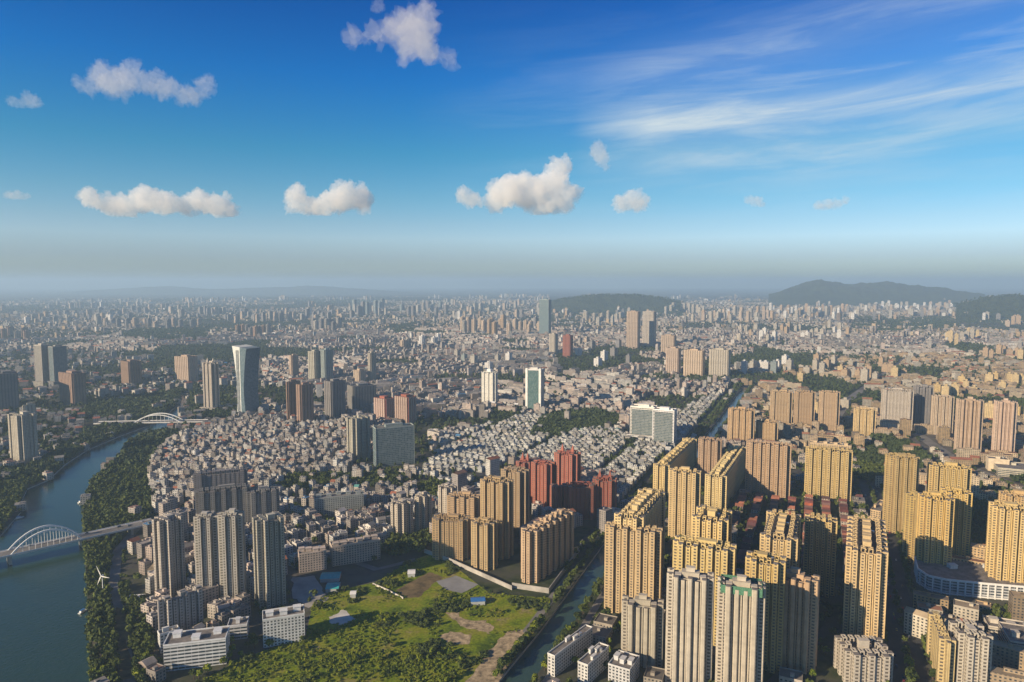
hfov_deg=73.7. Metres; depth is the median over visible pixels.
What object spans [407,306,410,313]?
residential tower
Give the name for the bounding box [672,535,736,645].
residential tower
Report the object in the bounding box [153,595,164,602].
town house
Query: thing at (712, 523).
residential tower
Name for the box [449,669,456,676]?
tree
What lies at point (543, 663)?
tree
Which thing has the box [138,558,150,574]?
town house
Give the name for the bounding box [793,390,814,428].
residential tower
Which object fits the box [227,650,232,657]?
tree
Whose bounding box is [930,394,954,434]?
residential tower
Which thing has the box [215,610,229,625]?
town house
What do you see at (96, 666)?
tree
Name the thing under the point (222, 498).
apartment block
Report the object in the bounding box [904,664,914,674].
tree
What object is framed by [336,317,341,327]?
residential tower
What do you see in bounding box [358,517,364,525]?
town house
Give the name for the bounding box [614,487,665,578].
residential tower
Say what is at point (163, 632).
office block
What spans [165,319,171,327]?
residential tower
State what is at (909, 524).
residential tower
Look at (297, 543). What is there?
town house
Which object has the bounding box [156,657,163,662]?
tree
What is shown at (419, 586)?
bare soil
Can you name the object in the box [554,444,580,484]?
residential tower
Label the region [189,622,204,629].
town house
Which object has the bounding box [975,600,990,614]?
town house
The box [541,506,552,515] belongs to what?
town house
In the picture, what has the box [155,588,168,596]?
town house
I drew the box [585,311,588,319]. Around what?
residential tower
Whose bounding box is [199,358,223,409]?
residential tower
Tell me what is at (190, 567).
town house
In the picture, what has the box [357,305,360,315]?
residential tower
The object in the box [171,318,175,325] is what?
residential tower
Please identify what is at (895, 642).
road
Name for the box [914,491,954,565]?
residential tower
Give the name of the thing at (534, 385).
office tower
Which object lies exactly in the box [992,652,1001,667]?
town house
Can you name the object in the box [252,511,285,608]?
residential tower
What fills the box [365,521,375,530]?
town house
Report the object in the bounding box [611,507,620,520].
town house
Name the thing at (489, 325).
residential tower
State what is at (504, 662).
tree
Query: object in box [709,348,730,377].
residential tower
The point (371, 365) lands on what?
residential tower
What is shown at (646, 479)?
road
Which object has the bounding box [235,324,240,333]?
residential tower
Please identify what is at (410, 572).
shed
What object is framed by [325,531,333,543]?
town house
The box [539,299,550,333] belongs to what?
office tower
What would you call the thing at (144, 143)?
sky
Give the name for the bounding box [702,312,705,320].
residential tower
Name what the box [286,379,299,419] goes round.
residential tower
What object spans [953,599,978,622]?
town house
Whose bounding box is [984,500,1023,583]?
residential tower
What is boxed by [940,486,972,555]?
residential tower
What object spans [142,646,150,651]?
tree
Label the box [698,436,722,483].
residential tower
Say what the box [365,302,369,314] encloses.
residential tower
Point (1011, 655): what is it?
town house
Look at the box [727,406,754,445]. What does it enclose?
residential tower
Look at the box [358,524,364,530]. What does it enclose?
town house
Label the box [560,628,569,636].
tree
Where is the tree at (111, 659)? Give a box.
[109,655,117,662]
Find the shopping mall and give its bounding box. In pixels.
[914,556,1023,599]
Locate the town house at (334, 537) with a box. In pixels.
[329,533,338,544]
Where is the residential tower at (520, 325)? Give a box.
[518,321,522,329]
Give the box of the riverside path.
[114,607,132,679]
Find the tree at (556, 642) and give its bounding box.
[553,640,561,645]
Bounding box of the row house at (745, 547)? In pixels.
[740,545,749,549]
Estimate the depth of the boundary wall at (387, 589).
799.15 m
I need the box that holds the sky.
[0,0,1023,287]
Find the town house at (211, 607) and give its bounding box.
[207,599,222,618]
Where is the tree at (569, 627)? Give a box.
[564,624,571,630]
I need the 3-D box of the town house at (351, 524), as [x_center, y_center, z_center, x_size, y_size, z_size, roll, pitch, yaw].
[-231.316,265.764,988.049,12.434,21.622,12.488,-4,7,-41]
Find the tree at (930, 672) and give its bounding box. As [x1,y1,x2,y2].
[928,668,935,679]
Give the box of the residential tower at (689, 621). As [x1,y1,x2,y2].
[665,565,713,681]
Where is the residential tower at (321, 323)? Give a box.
[319,318,323,328]
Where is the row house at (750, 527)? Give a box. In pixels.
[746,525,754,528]
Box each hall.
[982,615,1023,634]
[985,455,1009,470]
[993,462,1023,476]
[997,621,1023,646]
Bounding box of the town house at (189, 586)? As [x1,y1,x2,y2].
[185,582,195,589]
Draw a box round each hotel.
[626,403,657,440]
[652,406,676,445]
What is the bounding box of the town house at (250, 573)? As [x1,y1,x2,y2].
[247,570,253,589]
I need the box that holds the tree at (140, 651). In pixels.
[136,648,143,654]
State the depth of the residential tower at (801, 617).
632.17 m
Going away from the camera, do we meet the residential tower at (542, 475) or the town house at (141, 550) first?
the town house at (141, 550)
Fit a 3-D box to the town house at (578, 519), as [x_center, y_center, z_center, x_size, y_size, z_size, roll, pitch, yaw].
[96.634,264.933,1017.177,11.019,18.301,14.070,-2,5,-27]
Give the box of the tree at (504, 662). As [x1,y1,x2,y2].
[500,657,507,668]
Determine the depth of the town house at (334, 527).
965.50 m
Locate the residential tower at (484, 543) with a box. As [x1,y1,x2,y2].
[471,516,497,570]
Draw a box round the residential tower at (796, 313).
[795,310,798,317]
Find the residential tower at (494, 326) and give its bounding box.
[492,321,497,333]
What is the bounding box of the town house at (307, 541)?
[303,537,311,546]
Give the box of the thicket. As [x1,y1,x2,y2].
[196,559,544,681]
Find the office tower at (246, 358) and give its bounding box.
[232,344,260,414]
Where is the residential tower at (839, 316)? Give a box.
[837,312,841,320]
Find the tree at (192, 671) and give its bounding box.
[188,668,196,679]
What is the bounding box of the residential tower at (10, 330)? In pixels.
[7,326,13,335]
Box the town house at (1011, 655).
[992,638,1023,670]
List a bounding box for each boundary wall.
[373,583,402,598]
[424,549,511,589]
[512,539,582,592]
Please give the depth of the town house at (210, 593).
756.44 m
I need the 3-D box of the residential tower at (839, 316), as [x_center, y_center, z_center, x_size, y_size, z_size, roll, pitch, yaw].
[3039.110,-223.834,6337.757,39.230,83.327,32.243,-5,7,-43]
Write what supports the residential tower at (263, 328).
on the ground at (506, 570)
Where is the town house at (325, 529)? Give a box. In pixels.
[321,525,330,540]
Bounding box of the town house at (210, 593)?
[187,583,218,609]
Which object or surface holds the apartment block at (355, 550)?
on the ground at (506, 570)
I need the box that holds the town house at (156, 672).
[146,662,165,681]
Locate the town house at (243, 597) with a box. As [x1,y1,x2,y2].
[234,592,249,604]
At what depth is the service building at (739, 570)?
833.41 m
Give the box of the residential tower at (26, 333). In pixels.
[23,330,29,338]
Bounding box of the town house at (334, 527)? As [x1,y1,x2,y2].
[329,524,338,532]
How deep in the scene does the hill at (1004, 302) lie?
6553.75 m
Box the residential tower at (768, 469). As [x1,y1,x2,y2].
[745,439,791,498]
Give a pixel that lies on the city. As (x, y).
(14, 319)
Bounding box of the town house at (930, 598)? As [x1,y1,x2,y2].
[913,590,948,613]
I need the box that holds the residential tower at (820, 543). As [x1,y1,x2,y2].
[803,512,837,597]
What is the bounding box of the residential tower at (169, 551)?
[152,512,185,596]
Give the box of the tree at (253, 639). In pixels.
[250,634,257,648]
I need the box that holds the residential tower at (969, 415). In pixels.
[953,396,983,453]
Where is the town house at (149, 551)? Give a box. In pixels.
[145,544,153,561]
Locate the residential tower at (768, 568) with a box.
[745,550,785,672]
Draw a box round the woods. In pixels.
[0,293,1023,338]
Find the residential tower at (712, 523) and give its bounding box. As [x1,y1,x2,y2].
[691,505,731,544]
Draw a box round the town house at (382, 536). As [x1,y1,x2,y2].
[376,532,385,543]
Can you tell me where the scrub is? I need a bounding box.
[203,559,550,681]
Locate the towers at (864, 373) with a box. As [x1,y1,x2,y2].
[1,293,1023,418]
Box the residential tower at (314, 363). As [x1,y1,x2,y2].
[308,349,320,378]
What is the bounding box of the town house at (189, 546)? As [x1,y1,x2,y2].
[185,541,193,552]
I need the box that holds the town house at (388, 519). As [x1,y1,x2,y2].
[385,515,390,523]
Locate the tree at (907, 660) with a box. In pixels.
[903,656,914,666]
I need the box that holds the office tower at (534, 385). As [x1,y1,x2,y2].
[525,367,543,410]
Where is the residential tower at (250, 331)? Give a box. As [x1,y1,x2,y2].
[248,327,252,335]
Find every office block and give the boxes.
[157,625,179,653]
[163,625,229,671]
[227,616,248,639]
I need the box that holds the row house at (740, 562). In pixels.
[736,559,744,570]
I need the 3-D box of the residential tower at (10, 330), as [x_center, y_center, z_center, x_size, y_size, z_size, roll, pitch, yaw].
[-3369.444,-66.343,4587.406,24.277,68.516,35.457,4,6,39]
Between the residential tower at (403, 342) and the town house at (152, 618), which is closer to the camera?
the town house at (152, 618)
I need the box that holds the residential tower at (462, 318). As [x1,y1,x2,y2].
[460,316,464,329]
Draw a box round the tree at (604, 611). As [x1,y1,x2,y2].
[601,609,611,614]
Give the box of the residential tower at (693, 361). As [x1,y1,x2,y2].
[683,349,704,376]
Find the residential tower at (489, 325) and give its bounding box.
[487,319,491,333]
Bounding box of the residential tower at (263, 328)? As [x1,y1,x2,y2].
[261,325,265,332]
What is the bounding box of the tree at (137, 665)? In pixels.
[130,663,140,671]
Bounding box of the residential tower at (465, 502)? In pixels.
[447,490,479,544]
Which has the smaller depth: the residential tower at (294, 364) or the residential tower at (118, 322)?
the residential tower at (294, 364)
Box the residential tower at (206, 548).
[193,511,219,597]
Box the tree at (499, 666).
[496,663,503,669]
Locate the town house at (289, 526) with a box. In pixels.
[285,524,293,532]
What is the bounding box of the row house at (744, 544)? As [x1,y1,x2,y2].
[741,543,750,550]
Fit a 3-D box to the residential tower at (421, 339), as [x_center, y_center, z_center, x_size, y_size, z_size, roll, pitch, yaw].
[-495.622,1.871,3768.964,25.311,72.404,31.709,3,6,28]
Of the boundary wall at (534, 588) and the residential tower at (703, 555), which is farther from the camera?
the boundary wall at (534, 588)
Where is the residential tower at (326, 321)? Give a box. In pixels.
[324,318,329,328]
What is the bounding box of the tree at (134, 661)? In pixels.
[131,658,138,666]
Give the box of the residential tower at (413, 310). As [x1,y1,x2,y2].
[411,305,415,316]
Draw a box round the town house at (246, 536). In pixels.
[245,534,247,549]
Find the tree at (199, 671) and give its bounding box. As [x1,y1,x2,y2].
[196,669,202,678]
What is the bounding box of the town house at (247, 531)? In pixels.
[245,528,249,534]
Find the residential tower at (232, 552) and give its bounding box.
[217,508,246,597]
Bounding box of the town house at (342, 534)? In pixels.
[337,530,347,539]
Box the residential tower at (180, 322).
[178,319,182,326]
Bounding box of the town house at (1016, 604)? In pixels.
[1008,590,1023,620]
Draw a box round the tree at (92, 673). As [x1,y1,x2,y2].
[88,671,96,678]
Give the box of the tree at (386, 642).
[383,639,389,645]
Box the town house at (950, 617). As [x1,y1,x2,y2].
[943,613,956,620]
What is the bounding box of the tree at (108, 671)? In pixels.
[102,666,115,675]
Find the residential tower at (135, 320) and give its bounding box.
[132,317,138,325]
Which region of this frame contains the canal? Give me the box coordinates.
[500,387,747,681]
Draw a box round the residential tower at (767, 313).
[765,310,769,318]
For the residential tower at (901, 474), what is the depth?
980.08 m
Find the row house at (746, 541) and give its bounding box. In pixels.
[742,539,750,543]
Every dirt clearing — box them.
[440,631,470,644]
[446,612,493,633]
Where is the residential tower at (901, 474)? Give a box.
[882,452,919,533]
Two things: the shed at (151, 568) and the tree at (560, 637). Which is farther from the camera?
the shed at (151, 568)
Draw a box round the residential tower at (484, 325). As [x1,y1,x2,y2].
[481,320,486,330]
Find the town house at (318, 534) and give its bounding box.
[311,530,322,542]
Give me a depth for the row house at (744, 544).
913.59 m
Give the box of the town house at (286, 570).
[285,555,287,574]
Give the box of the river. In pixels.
[0,394,188,681]
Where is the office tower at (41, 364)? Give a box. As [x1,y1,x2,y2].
[32,343,49,386]
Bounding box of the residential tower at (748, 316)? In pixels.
[746,311,750,321]
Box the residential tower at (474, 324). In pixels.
[472,318,476,332]
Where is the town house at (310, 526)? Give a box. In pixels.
[306,521,315,536]
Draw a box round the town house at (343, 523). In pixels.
[341,520,345,529]
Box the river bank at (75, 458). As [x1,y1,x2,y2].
[0,393,188,536]
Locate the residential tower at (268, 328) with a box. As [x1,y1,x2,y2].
[266,324,270,332]
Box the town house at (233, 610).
[225,604,240,617]
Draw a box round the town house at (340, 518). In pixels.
[336,514,346,527]
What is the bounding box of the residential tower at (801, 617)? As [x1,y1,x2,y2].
[782,566,819,673]
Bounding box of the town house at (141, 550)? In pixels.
[136,537,152,558]
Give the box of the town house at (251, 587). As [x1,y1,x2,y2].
[248,577,254,599]
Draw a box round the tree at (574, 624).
[570,621,577,631]
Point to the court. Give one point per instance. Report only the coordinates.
(457, 584)
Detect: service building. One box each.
[592,624,611,643]
[593,613,617,634]
[643,665,664,681]
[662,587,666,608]
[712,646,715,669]
[732,528,737,542]
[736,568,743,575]
[779,666,802,681]
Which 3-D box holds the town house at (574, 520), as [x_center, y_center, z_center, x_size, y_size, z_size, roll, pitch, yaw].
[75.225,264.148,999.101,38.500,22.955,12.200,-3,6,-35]
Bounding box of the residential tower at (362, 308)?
[361,301,364,315]
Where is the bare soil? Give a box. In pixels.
[397,572,443,597]
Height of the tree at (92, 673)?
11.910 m
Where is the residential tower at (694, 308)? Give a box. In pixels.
[692,304,695,312]
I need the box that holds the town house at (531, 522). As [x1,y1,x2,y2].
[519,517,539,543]
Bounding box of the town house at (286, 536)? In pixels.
[284,532,287,543]
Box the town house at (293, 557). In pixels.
[288,552,297,567]
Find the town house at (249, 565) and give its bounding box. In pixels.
[246,561,253,571]
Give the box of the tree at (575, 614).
[573,612,581,616]
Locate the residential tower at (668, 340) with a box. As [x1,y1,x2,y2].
[661,334,675,356]
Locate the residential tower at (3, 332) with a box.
[1,328,7,337]
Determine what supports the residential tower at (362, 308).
on the ground at (506, 570)
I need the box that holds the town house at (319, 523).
[315,519,325,530]
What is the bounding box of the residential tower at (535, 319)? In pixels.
[533,316,537,327]
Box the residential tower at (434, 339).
[431,336,437,342]
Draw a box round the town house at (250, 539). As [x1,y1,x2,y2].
[248,534,252,548]
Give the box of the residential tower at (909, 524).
[902,491,916,564]
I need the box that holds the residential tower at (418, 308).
[416,305,420,311]
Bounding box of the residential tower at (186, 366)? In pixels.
[174,354,197,382]
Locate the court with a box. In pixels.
[436,576,477,592]
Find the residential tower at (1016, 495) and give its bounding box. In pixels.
[998,489,1023,505]
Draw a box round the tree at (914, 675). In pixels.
[906,672,919,679]
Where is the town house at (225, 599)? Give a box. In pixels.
[219,595,231,603]
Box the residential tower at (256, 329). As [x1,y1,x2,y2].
[253,325,259,336]
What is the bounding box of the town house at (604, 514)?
[597,506,611,533]
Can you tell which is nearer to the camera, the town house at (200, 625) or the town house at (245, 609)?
the town house at (200, 625)
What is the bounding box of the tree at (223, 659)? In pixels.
[219,656,227,665]
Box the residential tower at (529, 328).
[527,324,530,332]
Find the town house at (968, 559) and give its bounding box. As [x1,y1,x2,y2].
[952,554,984,564]
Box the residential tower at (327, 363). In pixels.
[320,348,332,379]
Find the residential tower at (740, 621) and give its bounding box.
[715,574,765,681]
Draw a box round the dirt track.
[465,630,523,681]
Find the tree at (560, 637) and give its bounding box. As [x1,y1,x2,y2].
[556,633,564,640]
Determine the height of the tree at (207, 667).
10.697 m
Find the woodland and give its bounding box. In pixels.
[0,328,1023,482]
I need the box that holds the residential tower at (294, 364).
[289,354,298,375]
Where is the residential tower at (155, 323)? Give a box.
[153,321,158,327]
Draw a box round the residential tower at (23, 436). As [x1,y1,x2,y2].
[7,411,38,463]
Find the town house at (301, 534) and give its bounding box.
[298,529,305,540]
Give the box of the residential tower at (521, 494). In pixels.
[501,465,529,536]
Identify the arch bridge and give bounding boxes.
[0,518,151,564]
[93,413,207,424]
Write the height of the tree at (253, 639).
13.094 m
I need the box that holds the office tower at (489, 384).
[482,360,497,402]
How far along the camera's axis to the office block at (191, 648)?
641.31 m
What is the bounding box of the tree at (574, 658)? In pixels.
[571,656,577,664]
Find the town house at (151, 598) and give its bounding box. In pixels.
[146,595,156,601]
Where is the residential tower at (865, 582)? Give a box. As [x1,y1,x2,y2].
[842,514,888,643]
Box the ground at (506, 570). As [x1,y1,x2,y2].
[0,288,1023,681]
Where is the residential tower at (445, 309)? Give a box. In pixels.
[444,305,447,313]
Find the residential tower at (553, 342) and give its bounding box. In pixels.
[549,333,557,353]
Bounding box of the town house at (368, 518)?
[363,515,372,523]
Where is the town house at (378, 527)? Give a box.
[375,523,382,532]
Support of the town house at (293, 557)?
on the ground at (506, 570)
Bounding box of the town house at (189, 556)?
[185,551,193,572]
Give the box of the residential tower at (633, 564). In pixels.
[604,520,662,612]
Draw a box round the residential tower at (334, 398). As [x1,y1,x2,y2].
[324,378,345,419]
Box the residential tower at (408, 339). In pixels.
[404,337,410,346]
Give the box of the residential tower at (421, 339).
[419,335,424,343]
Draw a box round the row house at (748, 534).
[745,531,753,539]
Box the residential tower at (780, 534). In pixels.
[759,509,800,570]
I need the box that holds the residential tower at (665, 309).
[664,306,667,313]
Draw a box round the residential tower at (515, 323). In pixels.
[513,318,517,329]
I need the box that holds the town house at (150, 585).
[145,575,154,593]
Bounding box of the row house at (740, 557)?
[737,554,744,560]
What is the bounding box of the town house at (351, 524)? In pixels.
[346,517,357,533]
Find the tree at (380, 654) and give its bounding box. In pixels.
[377,651,383,659]
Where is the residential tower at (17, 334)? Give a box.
[14,330,20,338]
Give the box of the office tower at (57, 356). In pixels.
[47,344,67,386]
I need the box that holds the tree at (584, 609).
[580,605,588,614]
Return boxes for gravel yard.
[291,576,327,607]
[329,610,354,624]
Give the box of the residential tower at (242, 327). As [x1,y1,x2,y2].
[240,324,246,330]
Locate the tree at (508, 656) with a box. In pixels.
[503,652,511,659]
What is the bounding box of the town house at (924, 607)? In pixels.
[917,601,942,612]
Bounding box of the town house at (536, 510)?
[532,504,541,519]
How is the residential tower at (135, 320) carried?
on the ground at (506, 570)
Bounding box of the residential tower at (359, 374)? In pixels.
[353,368,365,381]
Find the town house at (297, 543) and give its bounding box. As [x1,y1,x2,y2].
[292,539,302,552]
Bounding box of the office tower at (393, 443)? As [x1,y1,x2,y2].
[373,422,414,466]
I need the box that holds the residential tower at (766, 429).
[755,418,778,440]
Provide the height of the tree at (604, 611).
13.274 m
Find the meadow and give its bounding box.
[206,554,545,681]
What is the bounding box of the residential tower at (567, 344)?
[563,334,572,357]
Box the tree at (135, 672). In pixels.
[132,667,140,675]
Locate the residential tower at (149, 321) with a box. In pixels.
[147,318,151,325]
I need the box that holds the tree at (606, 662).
[603,660,608,669]
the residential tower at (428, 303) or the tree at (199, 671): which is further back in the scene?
the residential tower at (428, 303)
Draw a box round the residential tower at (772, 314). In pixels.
[770,311,773,319]
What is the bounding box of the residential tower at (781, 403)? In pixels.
[769,389,792,424]
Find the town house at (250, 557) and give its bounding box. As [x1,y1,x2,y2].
[248,549,252,561]
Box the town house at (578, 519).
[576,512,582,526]
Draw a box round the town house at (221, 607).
[216,602,229,612]
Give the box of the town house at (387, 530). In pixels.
[383,525,392,538]
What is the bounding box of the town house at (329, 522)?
[325,519,334,524]
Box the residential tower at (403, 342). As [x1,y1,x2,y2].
[400,339,406,346]
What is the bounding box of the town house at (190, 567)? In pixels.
[186,561,195,575]
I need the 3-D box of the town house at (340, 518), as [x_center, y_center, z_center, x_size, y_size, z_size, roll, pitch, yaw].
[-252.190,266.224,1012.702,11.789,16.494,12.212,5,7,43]
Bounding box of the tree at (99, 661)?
[92,658,104,665]
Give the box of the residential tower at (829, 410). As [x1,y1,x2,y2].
[818,390,839,430]
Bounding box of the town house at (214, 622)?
[206,619,218,627]
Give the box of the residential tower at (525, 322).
[523,320,527,330]
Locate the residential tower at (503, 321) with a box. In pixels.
[501,314,505,328]
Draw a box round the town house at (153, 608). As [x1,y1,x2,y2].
[150,605,157,611]
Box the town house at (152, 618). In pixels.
[146,610,157,631]
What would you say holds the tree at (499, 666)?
on the ground at (506, 570)
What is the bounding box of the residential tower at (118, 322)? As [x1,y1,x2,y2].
[116,318,120,327]
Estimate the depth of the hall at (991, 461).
1308.20 m
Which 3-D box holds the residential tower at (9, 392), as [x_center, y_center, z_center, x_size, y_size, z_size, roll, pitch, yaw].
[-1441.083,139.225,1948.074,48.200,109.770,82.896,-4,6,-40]
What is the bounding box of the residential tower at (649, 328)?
[642,310,655,343]
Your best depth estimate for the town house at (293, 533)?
946.26 m
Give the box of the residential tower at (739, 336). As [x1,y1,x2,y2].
[737,333,742,340]
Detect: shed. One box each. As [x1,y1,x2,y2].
[147,563,153,571]
[320,572,340,582]
[325,582,340,592]
[350,590,356,597]
[407,569,415,576]
[470,597,484,605]
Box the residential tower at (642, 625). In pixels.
[621,593,663,667]
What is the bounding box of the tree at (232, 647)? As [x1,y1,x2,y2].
[229,644,235,650]
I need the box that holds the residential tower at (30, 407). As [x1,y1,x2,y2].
[22,403,36,417]
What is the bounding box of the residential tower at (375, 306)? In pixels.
[374,300,377,314]
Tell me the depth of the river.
818.97 m
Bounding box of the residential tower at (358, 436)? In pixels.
[346,414,370,460]
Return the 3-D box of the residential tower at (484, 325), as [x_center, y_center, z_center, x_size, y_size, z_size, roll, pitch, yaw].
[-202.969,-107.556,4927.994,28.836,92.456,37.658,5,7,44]
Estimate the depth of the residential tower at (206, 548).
761.36 m
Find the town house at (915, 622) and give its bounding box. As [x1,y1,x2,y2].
[903,606,947,638]
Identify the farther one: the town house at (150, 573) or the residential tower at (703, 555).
the town house at (150, 573)
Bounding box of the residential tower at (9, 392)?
[0,370,19,409]
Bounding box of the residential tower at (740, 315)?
[739,311,742,320]
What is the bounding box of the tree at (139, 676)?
[134,673,145,681]
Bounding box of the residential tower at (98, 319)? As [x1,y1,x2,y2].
[96,315,101,324]
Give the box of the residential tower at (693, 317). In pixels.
[691,314,694,322]
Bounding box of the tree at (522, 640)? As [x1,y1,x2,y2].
[518,636,526,648]
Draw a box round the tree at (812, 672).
[809,669,816,678]
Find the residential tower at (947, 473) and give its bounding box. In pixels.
[926,461,971,493]
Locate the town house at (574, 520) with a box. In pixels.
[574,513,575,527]
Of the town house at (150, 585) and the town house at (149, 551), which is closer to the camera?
the town house at (150, 585)
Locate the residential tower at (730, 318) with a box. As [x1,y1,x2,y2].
[729,314,732,323]
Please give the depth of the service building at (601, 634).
686.66 m
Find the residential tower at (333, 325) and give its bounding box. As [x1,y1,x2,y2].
[331,321,335,330]
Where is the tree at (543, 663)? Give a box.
[541,661,547,670]
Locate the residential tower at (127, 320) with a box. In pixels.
[125,318,130,327]
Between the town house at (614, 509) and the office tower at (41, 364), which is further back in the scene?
the office tower at (41, 364)
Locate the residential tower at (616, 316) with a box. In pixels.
[614,313,618,321]
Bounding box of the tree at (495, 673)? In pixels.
[491,670,497,676]
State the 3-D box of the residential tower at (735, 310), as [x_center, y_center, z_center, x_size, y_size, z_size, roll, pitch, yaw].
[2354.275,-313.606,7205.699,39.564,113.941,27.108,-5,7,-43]
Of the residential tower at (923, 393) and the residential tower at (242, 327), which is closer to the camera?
the residential tower at (923, 393)
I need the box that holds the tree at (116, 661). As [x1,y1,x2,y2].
[111,657,122,670]
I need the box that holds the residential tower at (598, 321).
[596,317,600,325]
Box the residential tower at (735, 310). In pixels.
[733,306,736,315]
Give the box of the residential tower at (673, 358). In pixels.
[666,346,680,373]
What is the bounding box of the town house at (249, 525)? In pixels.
[246,522,251,532]
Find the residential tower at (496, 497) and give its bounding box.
[480,475,512,559]
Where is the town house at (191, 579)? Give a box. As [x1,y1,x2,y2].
[187,574,195,584]
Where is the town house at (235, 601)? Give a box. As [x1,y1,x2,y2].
[227,598,240,605]
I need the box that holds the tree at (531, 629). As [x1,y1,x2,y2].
[527,626,535,632]
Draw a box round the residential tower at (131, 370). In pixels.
[120,359,141,385]
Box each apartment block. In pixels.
[157,584,203,629]
[193,467,247,496]
[195,483,250,522]
[246,485,279,522]
[262,603,304,647]
[298,545,326,572]
[314,490,363,516]
[330,534,379,566]
[347,382,375,410]
[374,395,393,417]
[391,497,412,538]
[395,393,416,424]
[415,491,431,531]
[438,482,456,513]
[521,508,573,583]
[547,624,592,676]
[550,483,562,508]
[562,481,595,519]
[578,642,608,681]
[592,471,616,517]
[608,650,639,681]
[653,437,696,495]
[668,466,700,537]
[704,445,745,509]
[833,634,893,681]
[853,407,875,435]
[870,500,882,519]
[925,611,955,681]
[948,618,992,681]
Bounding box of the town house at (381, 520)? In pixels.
[376,516,385,523]
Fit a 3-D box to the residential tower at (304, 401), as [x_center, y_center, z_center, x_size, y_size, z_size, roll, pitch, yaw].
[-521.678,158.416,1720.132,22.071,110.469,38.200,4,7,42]
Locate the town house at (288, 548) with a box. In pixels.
[285,543,292,557]
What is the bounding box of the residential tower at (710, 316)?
[709,311,712,322]
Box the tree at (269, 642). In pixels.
[265,638,273,648]
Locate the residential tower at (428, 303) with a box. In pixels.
[426,301,430,309]
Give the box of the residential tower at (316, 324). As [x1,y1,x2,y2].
[313,320,318,329]
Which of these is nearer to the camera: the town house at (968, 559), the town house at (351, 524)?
the town house at (968, 559)
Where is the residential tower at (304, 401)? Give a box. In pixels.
[296,382,313,423]
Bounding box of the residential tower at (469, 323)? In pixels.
[466,317,471,330]
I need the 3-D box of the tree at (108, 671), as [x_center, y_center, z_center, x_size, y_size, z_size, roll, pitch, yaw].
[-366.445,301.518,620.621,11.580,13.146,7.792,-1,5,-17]
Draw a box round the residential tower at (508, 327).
[506,323,511,334]
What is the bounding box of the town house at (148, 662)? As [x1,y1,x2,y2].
[138,656,156,668]
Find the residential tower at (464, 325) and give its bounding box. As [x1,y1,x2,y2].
[462,320,466,332]
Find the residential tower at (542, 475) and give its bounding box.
[531,459,554,507]
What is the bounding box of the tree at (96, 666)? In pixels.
[90,662,98,669]
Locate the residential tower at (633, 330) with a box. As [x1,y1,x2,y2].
[626,310,639,348]
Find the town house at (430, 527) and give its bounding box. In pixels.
[429,522,431,533]
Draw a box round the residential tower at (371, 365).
[368,351,375,381]
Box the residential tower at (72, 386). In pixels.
[58,370,86,405]
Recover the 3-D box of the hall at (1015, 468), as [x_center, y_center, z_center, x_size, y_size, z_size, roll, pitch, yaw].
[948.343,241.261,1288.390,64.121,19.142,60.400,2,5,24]
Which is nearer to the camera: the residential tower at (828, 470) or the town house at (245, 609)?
the town house at (245, 609)
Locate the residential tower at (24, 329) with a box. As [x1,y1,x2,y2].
[21,327,27,337]
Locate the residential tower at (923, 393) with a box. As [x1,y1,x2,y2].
[912,384,933,424]
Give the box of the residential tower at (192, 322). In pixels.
[190,319,195,326]
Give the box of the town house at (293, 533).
[287,528,299,539]
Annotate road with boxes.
[108,527,140,681]
[246,545,415,570]
[300,472,485,501]
[523,573,567,631]
[542,390,751,681]
[580,387,731,541]
[766,622,836,681]
[824,330,1020,433]
[860,484,928,681]
[912,429,1023,488]
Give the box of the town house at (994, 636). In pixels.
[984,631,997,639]
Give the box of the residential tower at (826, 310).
[825,306,828,314]
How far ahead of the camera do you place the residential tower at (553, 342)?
3406.28 m
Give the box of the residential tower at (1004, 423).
[991,398,1017,451]
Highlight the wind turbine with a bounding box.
[96,566,108,588]
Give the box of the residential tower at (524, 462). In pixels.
[516,453,533,503]
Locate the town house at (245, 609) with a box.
[237,602,250,617]
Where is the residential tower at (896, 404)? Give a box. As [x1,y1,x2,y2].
[880,387,913,429]
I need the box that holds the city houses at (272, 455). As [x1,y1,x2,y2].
[0,323,1023,681]
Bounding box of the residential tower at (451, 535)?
[432,513,469,560]
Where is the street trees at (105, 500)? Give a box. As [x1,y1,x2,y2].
[0,439,1023,681]
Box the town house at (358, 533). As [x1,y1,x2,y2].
[355,530,365,537]
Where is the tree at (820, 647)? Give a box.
[817,644,823,650]
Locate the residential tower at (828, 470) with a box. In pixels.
[804,445,852,501]
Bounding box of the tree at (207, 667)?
[203,663,211,674]
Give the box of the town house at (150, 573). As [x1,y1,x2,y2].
[147,570,153,576]
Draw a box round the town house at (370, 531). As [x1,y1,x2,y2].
[366,528,375,534]
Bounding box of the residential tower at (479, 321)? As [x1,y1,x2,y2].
[478,317,482,327]
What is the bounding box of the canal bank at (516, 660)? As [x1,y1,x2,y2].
[499,386,748,681]
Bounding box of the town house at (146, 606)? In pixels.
[140,601,156,614]
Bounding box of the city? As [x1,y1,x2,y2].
[0,295,1023,339]
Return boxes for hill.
[47,285,415,293]
[551,294,679,313]
[768,279,984,305]
[956,294,1023,321]

